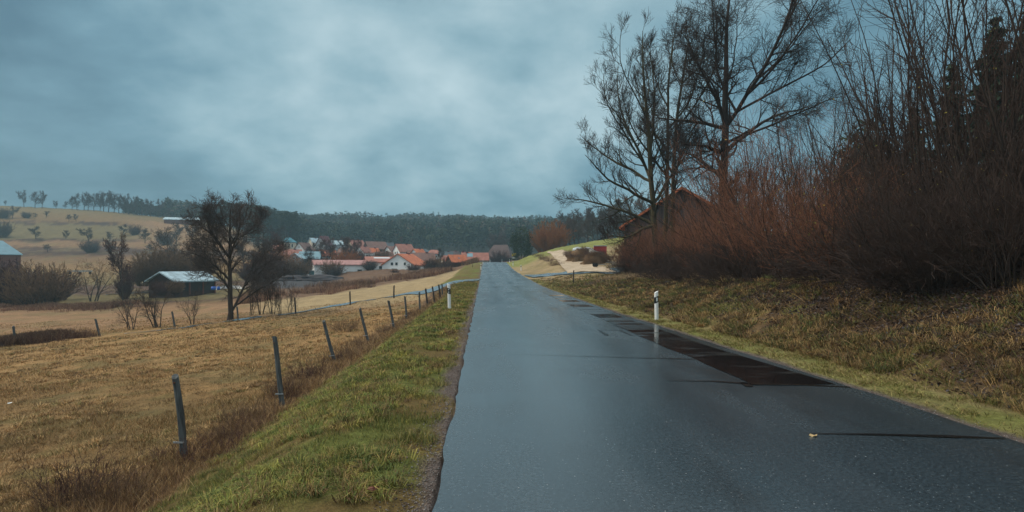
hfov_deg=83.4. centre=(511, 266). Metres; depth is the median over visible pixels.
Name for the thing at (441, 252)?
bare tree
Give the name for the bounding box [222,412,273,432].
dry weed
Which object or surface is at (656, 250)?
bare shrub
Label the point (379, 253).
shrub
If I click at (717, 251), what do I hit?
bramble
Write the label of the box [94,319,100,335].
fence post
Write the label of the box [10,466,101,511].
dry weed
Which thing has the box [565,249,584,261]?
bush
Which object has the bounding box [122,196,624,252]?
forest
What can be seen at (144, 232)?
orchard tree
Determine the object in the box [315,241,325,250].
bare tree
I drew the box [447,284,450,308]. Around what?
delineator post
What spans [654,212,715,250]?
bare shrub
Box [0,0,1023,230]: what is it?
sky
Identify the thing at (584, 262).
bush
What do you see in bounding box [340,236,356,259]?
bare tree
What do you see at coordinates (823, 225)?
bramble
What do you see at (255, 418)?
dry weed
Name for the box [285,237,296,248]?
teal roof house
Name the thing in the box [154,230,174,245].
shrub
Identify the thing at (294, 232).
spruce
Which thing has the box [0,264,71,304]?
shrub
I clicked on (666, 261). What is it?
bramble
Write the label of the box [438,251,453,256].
slate house
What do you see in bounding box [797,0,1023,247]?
bare shrub
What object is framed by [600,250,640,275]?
bramble
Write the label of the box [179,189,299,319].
bare tree
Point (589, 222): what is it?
bare tree
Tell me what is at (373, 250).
orange house
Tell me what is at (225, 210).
pine
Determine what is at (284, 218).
pine
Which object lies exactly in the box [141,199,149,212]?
bare tree
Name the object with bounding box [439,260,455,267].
shrub
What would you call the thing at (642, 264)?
bramble
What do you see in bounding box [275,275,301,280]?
soil heap
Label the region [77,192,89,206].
bare tree
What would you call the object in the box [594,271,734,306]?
reed grass
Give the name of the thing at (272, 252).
shrub
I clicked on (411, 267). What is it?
shrub
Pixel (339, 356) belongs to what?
dry weed
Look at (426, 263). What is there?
shrub
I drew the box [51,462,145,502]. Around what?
dry weed
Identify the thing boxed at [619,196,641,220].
bare tree
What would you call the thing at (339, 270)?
shrub
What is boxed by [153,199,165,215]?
bare tree
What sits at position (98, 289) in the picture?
bare tree
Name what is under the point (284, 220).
pine
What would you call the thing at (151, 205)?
bare tree
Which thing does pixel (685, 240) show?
bare shrub
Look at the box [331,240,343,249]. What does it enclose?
pale roof house
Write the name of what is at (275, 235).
bare tree
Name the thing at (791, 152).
bare shrub
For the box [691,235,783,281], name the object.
bramble
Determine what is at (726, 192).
bare shrub
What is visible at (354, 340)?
dry weed
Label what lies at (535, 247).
willow tree
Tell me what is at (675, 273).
bramble
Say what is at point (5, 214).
shrub
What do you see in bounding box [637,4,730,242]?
bare tree
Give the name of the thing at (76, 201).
bare tree
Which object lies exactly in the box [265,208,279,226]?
pine
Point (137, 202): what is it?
pine
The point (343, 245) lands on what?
bare tree
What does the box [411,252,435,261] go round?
farmhouse
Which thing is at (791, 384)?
tar seam
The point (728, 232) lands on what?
bare shrub
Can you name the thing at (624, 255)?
bare shrub
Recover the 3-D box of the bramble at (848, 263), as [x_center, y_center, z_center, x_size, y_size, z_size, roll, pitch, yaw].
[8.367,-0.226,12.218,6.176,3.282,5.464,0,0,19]
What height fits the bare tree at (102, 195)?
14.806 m
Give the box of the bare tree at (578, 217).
[572,208,589,243]
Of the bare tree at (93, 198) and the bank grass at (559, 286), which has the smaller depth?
the bank grass at (559, 286)
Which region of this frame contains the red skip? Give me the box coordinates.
[593,245,606,251]
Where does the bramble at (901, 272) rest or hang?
on the ground at (52, 226)
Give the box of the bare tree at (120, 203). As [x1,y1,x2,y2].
[118,195,128,213]
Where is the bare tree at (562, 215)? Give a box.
[556,210,577,245]
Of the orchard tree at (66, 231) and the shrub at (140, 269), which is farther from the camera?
the orchard tree at (66, 231)
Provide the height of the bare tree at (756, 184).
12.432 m
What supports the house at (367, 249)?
on the ground at (52, 226)
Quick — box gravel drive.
[547,250,615,272]
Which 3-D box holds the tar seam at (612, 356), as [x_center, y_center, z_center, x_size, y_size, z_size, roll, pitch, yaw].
[1.567,1.641,10.534,3.443,0.001,0.075,0,0,12]
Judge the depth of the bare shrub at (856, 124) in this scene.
17.25 m
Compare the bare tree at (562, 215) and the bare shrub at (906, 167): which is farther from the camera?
the bare tree at (562, 215)
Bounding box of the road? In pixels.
[432,262,1023,511]
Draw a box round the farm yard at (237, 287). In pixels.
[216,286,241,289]
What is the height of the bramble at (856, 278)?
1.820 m
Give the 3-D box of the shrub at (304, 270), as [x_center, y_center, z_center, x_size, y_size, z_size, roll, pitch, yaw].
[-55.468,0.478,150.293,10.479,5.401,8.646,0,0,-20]
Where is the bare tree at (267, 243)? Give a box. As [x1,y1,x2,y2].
[257,237,277,255]
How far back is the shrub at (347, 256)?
170.77 m
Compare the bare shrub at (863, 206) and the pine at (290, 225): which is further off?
the pine at (290, 225)
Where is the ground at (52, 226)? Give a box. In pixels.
[0,206,1023,511]
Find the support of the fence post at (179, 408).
on the ground at (52, 226)
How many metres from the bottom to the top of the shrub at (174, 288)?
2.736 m
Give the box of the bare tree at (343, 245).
[337,240,349,253]
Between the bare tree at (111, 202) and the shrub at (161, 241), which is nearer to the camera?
the shrub at (161, 241)
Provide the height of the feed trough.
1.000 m
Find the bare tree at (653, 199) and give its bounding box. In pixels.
[553,6,706,259]
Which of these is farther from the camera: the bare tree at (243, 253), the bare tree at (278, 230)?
the bare tree at (278, 230)
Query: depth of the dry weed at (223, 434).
10.16 m
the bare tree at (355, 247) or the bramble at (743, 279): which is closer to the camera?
the bramble at (743, 279)
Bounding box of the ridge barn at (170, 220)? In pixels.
[163,217,202,224]
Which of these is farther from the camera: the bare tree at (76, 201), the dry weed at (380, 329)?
the bare tree at (76, 201)
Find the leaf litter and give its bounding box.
[595,261,1023,407]
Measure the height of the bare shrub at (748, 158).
8.478 m
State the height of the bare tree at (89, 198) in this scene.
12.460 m
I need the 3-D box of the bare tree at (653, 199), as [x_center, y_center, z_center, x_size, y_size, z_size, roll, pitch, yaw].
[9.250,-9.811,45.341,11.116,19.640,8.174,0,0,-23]
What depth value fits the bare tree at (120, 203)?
402.50 m
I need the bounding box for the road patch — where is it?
[541,291,832,383]
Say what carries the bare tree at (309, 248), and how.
on the ground at (52, 226)
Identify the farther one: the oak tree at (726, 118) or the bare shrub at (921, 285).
the oak tree at (726, 118)
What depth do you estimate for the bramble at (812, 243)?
16.84 m
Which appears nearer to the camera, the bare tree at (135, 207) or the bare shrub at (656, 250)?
the bare shrub at (656, 250)
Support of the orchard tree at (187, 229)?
on the ground at (52, 226)
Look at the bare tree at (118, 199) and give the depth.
401.98 m
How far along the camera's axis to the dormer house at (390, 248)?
233.85 m
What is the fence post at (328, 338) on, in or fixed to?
on the ground at (52, 226)
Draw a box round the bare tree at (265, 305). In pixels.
[244,266,275,314]
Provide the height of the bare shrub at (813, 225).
3.971 m
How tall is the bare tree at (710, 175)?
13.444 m
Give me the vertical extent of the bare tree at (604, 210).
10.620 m
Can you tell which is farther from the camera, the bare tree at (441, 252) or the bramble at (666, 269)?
the bare tree at (441, 252)
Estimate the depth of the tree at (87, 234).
273.50 m
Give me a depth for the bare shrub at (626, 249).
55.70 m
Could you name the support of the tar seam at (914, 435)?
on the road
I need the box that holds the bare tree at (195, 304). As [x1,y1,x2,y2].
[174,285,203,323]
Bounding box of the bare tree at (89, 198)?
[83,194,94,208]
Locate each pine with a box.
[133,197,139,214]
[221,200,229,219]
[247,206,258,242]
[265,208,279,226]
[277,211,294,229]
[278,210,288,237]
[280,211,293,234]
[282,211,299,237]
[509,226,532,259]
[830,118,891,184]
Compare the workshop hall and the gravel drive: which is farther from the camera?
the workshop hall
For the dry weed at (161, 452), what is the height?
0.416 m
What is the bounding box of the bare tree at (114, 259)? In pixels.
[102,233,131,299]
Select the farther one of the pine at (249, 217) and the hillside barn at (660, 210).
the pine at (249, 217)
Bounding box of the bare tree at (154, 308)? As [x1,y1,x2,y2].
[129,278,178,327]
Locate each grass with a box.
[41,282,454,511]
[140,280,477,511]
[531,271,1023,437]
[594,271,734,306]
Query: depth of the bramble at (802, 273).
15.69 m
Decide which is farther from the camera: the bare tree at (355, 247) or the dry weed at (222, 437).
the bare tree at (355, 247)
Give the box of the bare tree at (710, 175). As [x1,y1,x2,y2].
[699,166,718,196]
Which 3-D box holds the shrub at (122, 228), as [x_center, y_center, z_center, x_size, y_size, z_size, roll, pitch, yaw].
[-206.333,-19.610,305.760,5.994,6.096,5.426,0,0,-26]
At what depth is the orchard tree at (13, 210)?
353.60 m
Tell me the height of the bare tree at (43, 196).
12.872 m
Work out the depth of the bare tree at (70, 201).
402.84 m
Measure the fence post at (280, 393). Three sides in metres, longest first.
1.960 x 0.171 x 0.145 m
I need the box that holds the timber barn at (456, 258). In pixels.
[445,255,466,265]
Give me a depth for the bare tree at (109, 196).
401.80 m
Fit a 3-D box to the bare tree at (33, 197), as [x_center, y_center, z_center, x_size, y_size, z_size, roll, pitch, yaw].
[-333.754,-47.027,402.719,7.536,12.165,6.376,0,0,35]
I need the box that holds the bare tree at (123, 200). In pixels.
[120,193,132,213]
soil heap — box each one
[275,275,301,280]
[296,274,343,281]
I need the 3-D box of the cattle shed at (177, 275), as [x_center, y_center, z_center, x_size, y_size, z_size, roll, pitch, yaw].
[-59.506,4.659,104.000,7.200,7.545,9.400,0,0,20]
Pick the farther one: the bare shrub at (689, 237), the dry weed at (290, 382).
the bare shrub at (689, 237)
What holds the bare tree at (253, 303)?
on the ground at (52, 226)
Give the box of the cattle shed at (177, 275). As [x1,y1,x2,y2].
[144,271,218,297]
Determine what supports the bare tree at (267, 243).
on the ground at (52, 226)
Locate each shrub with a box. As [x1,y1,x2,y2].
[0,207,11,218]
[0,221,17,237]
[0,256,46,303]
[0,260,95,305]
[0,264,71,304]
[21,211,32,217]
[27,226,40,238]
[34,269,87,299]
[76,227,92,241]
[78,240,102,252]
[104,240,117,251]
[111,271,135,298]
[116,259,152,286]
[119,224,127,232]
[125,248,179,278]
[126,224,145,235]
[135,246,193,274]
[150,280,168,295]
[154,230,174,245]
[158,249,204,271]
[165,279,185,294]
[175,249,221,274]
[225,260,267,281]
[241,251,293,277]
[250,248,302,262]
[277,257,304,275]
[287,259,320,275]
[316,259,344,274]
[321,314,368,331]
[324,249,362,259]
[324,265,347,275]
[349,250,370,259]
[360,259,377,270]
[371,248,395,256]
[407,263,419,269]
[421,258,438,268]
[428,255,448,268]
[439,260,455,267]
[451,262,462,266]
[489,250,511,261]
[600,226,645,261]
[605,237,642,272]
[607,224,668,273]
[610,222,659,269]
[613,114,848,255]
[614,218,681,266]
[621,219,694,275]
[629,218,682,258]
[636,189,731,256]
[650,79,881,245]
[653,197,757,278]
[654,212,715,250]
[666,150,839,277]
[707,124,906,279]
[714,132,930,284]
[748,84,875,239]
[790,0,1022,220]
[794,89,905,227]
[795,111,1020,284]
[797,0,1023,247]
[804,98,1023,296]
[812,29,966,223]
[813,118,989,218]
[833,103,1023,292]
[854,0,1023,260]
[901,0,1023,221]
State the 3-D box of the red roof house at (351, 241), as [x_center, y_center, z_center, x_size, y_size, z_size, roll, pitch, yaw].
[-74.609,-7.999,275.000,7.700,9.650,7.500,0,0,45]
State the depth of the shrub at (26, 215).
355.02 m
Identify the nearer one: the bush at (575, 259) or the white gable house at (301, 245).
the bush at (575, 259)
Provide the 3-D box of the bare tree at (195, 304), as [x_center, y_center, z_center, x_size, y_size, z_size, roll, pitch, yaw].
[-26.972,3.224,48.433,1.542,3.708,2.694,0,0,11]
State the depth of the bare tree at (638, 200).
148.88 m
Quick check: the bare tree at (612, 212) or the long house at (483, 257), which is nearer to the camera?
the bare tree at (612, 212)
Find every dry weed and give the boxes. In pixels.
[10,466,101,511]
[17,434,147,507]
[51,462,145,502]
[65,455,166,510]
[135,439,201,464]
[147,419,257,467]
[187,420,241,443]
[205,407,265,443]
[206,417,250,443]
[216,402,254,422]
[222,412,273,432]
[234,396,286,419]
[258,373,293,395]
[266,371,310,392]
[266,380,308,400]
[281,355,333,381]
[314,351,345,363]
[329,350,358,360]
[333,345,359,356]
[335,342,365,355]
[337,335,367,349]
[345,334,366,346]
[353,328,378,337]
[375,322,395,332]
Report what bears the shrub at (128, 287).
on the ground at (52, 226)
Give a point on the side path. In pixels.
(435, 288)
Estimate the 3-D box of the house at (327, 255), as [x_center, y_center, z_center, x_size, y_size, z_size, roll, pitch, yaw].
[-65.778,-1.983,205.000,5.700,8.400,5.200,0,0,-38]
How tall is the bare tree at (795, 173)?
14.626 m
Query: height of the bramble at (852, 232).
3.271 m
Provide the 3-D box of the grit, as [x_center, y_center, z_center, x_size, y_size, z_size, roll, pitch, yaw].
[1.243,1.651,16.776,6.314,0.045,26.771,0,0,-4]
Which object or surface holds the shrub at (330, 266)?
on the ground at (52, 226)
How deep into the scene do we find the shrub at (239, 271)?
138.01 m
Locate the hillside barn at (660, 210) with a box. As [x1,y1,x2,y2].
[619,187,741,241]
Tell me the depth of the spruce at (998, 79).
33.83 m
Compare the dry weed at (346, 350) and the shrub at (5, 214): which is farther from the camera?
the shrub at (5, 214)
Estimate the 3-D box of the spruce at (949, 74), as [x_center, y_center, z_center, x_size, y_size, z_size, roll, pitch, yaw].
[30.729,-8.287,39.943,4.832,11.899,4.756,0,0,25]
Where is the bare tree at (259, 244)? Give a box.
[249,238,272,259]
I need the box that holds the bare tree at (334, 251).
[327,241,338,257]
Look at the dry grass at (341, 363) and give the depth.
10.11 m
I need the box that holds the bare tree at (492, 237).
[485,233,497,248]
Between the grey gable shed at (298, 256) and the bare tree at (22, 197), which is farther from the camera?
the bare tree at (22, 197)
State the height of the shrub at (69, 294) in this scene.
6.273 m
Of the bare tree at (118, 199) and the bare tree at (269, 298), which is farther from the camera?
the bare tree at (118, 199)
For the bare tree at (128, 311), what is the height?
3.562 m
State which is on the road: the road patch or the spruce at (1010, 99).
the road patch
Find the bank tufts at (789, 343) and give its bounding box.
[565,270,1023,412]
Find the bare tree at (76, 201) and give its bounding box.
[71,193,80,207]
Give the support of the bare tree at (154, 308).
on the ground at (52, 226)
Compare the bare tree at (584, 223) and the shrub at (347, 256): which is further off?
the shrub at (347, 256)
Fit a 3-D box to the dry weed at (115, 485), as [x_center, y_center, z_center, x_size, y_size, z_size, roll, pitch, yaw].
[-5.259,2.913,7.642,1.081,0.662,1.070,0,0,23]
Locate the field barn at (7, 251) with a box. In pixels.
[0,241,22,270]
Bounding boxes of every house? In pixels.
[282,249,301,259]
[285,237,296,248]
[294,242,313,250]
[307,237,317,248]
[315,236,331,249]
[319,250,337,259]
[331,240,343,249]
[350,240,363,246]
[358,246,372,255]
[370,247,378,254]
[380,253,423,269]
[385,246,393,251]
[386,242,394,245]
[392,244,413,254]
[410,248,424,253]
[428,250,438,257]
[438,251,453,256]
[463,252,488,261]
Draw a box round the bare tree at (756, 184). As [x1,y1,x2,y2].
[739,169,783,212]
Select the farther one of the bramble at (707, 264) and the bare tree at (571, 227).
the bare tree at (571, 227)
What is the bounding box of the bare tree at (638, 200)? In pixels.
[634,191,650,213]
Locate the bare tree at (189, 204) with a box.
[187,201,195,216]
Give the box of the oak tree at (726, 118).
[631,0,864,235]
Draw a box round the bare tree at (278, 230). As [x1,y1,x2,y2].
[264,225,288,242]
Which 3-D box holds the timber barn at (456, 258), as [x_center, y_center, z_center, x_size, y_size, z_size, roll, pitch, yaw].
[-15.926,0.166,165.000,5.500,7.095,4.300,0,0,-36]
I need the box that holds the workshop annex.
[364,256,390,269]
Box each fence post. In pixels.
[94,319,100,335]
[171,311,175,326]
[172,374,187,457]
[272,336,284,405]
[322,320,335,359]
[359,308,368,340]
[387,300,394,327]
[404,296,406,317]
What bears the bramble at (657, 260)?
on the ground at (52, 226)
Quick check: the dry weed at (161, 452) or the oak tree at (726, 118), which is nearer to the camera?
the dry weed at (161, 452)
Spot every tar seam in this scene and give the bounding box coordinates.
[517,353,684,358]
[668,380,750,383]
[751,383,848,386]
[818,433,1000,437]
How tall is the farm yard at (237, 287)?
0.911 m
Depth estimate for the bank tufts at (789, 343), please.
10.53 m
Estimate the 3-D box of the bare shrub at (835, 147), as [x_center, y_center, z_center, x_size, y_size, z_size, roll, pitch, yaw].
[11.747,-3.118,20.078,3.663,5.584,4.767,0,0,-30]
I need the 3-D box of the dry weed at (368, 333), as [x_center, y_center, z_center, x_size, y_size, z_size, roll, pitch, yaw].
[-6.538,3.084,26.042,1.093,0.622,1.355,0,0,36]
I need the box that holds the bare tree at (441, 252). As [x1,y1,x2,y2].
[437,248,444,258]
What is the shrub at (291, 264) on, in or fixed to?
on the ground at (52, 226)
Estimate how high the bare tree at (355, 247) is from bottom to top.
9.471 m
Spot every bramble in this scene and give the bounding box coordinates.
[598,253,639,276]
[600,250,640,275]
[617,242,682,279]
[625,252,662,276]
[641,242,689,279]
[645,234,721,280]
[645,238,695,278]
[645,244,689,281]
[648,250,698,284]
[662,229,783,296]
[671,220,792,286]
[677,245,755,282]
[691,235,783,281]
[748,200,898,294]
[750,187,1023,317]
[760,191,921,279]
[772,227,928,276]
[780,221,868,263]
[816,163,1023,302]
[819,233,983,296]
[832,204,1023,310]
[847,152,1010,279]
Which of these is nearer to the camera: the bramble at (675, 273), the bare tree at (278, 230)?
the bramble at (675, 273)
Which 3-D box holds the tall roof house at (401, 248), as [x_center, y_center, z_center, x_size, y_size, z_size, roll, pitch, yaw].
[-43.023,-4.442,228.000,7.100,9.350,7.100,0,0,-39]
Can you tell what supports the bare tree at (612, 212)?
on the ground at (52, 226)
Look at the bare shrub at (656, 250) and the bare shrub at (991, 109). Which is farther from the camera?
the bare shrub at (656, 250)
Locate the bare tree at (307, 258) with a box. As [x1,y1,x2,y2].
[303,248,314,272]
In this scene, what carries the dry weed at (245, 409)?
on the ground at (52, 226)
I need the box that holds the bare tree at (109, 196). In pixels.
[100,190,115,211]
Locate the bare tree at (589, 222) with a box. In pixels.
[584,210,603,240]
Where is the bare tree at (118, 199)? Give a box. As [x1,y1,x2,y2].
[111,194,123,212]
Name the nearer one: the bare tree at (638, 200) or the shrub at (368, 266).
the bare tree at (638, 200)
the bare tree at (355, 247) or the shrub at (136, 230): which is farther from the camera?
the shrub at (136, 230)
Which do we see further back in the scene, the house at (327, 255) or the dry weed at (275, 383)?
the house at (327, 255)
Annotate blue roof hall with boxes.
[299,251,320,260]
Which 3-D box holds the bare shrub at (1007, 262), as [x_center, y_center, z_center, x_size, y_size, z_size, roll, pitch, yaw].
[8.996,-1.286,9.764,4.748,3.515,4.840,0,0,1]
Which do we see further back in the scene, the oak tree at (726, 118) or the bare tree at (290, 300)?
the bare tree at (290, 300)
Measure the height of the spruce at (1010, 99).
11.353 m
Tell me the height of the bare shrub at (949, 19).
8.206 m
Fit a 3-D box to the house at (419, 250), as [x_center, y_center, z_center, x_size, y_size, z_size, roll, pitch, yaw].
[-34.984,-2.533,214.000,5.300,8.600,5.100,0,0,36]
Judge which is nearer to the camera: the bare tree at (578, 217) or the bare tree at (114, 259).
the bare tree at (114, 259)
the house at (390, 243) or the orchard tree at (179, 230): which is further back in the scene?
the house at (390, 243)
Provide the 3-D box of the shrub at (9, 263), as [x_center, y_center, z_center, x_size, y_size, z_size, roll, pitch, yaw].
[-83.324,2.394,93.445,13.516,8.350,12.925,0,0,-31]
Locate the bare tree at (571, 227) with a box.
[565,214,583,244]
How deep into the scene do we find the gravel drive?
76.98 m
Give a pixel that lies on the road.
(560, 428)
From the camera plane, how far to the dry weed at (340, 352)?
19.59 m
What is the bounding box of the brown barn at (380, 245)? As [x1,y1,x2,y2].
[363,241,386,250]
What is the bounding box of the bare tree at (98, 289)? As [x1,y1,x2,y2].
[75,258,118,301]
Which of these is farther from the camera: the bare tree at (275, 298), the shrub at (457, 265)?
the shrub at (457, 265)
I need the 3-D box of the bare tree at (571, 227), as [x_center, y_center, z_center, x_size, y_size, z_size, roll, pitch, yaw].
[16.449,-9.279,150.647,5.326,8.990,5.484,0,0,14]
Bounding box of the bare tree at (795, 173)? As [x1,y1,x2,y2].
[771,155,816,220]
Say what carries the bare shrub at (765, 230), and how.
on the ground at (52, 226)
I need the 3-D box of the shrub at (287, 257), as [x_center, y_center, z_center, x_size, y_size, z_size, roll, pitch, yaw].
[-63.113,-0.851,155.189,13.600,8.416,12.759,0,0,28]
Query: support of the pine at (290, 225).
on the ground at (52, 226)
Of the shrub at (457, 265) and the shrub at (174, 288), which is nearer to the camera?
the shrub at (174, 288)
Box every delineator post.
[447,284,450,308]
[654,291,658,319]
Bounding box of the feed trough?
[67,270,92,273]
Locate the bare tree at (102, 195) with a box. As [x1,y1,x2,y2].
[95,192,107,211]
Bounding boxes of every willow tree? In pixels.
[528,218,577,251]
[529,228,554,252]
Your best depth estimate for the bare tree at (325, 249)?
189.26 m
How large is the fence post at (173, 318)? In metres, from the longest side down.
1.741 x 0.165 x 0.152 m
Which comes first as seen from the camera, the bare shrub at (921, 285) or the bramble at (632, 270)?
the bare shrub at (921, 285)
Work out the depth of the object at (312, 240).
298.22 m
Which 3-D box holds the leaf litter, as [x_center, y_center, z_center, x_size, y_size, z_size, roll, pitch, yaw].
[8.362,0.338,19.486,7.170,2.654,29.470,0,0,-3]
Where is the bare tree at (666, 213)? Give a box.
[605,0,718,254]
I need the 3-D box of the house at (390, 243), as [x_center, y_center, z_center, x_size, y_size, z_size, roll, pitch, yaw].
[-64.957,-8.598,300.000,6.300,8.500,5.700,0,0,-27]
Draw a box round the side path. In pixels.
[124,279,478,333]
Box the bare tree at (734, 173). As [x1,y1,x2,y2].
[712,157,760,207]
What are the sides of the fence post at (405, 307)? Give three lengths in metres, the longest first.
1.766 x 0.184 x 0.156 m
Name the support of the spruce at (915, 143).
on the ground at (52, 226)
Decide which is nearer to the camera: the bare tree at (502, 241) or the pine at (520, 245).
the pine at (520, 245)
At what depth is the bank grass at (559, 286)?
10.75 m
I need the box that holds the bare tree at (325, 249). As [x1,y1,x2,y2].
[319,236,335,259]
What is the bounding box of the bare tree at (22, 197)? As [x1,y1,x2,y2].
[16,189,26,204]
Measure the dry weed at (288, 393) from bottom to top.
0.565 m
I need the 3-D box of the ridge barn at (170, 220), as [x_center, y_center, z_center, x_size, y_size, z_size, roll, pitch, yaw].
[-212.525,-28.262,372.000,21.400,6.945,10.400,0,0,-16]
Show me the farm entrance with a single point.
(548, 274)
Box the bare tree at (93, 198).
[89,193,98,210]
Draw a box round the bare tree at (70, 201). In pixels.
[67,198,75,207]
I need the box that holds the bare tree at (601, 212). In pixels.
[590,208,606,240]
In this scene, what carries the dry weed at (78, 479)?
on the ground at (52, 226)
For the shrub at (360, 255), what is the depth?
204.37 m
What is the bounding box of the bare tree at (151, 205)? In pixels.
[144,200,153,216]
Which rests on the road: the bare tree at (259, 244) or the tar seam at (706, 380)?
the tar seam at (706, 380)
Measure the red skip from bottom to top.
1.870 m
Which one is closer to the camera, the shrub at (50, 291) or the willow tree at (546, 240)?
the shrub at (50, 291)
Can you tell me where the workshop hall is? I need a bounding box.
[311,260,370,274]
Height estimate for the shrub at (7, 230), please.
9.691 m
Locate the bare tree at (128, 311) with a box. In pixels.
[112,290,143,329]
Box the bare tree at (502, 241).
[498,234,510,245]
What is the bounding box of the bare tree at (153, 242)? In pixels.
[146,227,184,261]
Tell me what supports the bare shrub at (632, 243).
on the ground at (52, 226)
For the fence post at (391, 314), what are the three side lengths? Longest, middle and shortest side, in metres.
1.880 x 0.180 x 0.164 m
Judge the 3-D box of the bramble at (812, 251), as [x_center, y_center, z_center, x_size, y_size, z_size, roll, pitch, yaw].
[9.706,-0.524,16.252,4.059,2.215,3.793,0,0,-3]
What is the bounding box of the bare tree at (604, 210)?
[599,207,615,237]
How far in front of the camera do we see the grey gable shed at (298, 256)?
195.75 m
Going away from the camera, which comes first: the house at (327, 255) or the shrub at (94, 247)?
the house at (327, 255)
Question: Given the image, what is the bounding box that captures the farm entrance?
[525,268,621,276]
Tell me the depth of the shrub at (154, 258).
119.35 m
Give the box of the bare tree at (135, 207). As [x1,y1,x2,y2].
[128,195,137,214]
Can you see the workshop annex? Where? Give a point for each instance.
(380, 260)
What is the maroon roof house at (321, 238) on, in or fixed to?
on the ground at (52, 226)
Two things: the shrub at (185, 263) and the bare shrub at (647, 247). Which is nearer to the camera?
the bare shrub at (647, 247)
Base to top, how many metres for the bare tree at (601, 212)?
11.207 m
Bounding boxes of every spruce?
[248,205,261,245]
[290,212,299,244]
[292,211,302,241]
[905,108,931,194]
[927,62,968,218]
[948,16,1021,200]
[981,13,1023,202]
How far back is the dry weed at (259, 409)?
11.95 m
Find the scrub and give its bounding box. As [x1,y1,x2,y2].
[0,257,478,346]
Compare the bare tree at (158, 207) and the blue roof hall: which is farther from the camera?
the bare tree at (158, 207)
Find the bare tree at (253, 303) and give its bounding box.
[243,276,261,315]
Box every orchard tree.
[9,205,21,217]
[62,230,70,237]
[139,228,150,240]
[171,222,184,243]
[182,218,200,235]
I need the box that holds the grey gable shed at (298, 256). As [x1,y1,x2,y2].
[289,253,303,264]
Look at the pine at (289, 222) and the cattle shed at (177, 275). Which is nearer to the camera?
the cattle shed at (177, 275)
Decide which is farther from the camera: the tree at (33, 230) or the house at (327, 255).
the tree at (33, 230)
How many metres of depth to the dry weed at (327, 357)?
18.71 m
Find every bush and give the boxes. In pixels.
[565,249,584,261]
[580,253,609,264]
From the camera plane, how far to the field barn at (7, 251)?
176.70 m
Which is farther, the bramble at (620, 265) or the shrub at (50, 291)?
the shrub at (50, 291)
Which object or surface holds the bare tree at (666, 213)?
on the ground at (52, 226)
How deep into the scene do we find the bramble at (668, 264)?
27.05 m
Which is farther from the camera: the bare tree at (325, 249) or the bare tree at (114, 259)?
the bare tree at (325, 249)
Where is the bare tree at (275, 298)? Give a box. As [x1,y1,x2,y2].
[271,278,286,313]
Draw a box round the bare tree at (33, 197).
[29,191,40,204]
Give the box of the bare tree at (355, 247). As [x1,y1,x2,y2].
[349,238,363,259]
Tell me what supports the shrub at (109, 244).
on the ground at (52, 226)
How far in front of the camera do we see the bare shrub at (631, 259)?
43.78 m
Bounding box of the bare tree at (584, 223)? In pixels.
[577,206,600,241]
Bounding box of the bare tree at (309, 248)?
[306,242,315,250]
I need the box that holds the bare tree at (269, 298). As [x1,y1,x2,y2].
[262,277,280,313]
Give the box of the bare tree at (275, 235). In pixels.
[264,231,282,259]
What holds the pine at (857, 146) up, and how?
on the ground at (52, 226)
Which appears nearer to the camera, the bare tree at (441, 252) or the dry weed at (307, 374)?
the dry weed at (307, 374)
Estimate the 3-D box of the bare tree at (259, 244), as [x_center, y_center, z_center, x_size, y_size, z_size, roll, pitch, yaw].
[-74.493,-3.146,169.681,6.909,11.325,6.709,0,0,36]
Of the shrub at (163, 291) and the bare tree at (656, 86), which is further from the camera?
the shrub at (163, 291)
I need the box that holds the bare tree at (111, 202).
[108,195,122,212]
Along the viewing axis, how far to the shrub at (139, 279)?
120.26 m
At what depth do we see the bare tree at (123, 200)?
402.18 m
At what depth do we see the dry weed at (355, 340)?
23.19 m
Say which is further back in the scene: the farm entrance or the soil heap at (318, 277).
the soil heap at (318, 277)
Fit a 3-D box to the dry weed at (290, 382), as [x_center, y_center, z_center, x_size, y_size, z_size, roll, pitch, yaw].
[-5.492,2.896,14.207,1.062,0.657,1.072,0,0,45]
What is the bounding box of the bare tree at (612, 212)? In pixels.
[608,197,625,231]
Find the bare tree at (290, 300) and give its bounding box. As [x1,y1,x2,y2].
[284,283,299,313]
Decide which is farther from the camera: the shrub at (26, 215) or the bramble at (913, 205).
the shrub at (26, 215)
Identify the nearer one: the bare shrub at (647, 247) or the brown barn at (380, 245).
the bare shrub at (647, 247)
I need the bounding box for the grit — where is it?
[370,298,1021,511]
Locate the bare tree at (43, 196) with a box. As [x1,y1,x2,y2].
[38,190,47,205]
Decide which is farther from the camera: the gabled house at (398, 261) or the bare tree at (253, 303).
the gabled house at (398, 261)
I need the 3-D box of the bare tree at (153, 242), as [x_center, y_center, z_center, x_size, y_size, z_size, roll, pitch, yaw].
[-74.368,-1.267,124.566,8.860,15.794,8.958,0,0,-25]
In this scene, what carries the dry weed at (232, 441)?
on the ground at (52, 226)
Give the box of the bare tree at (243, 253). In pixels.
[228,235,252,264]

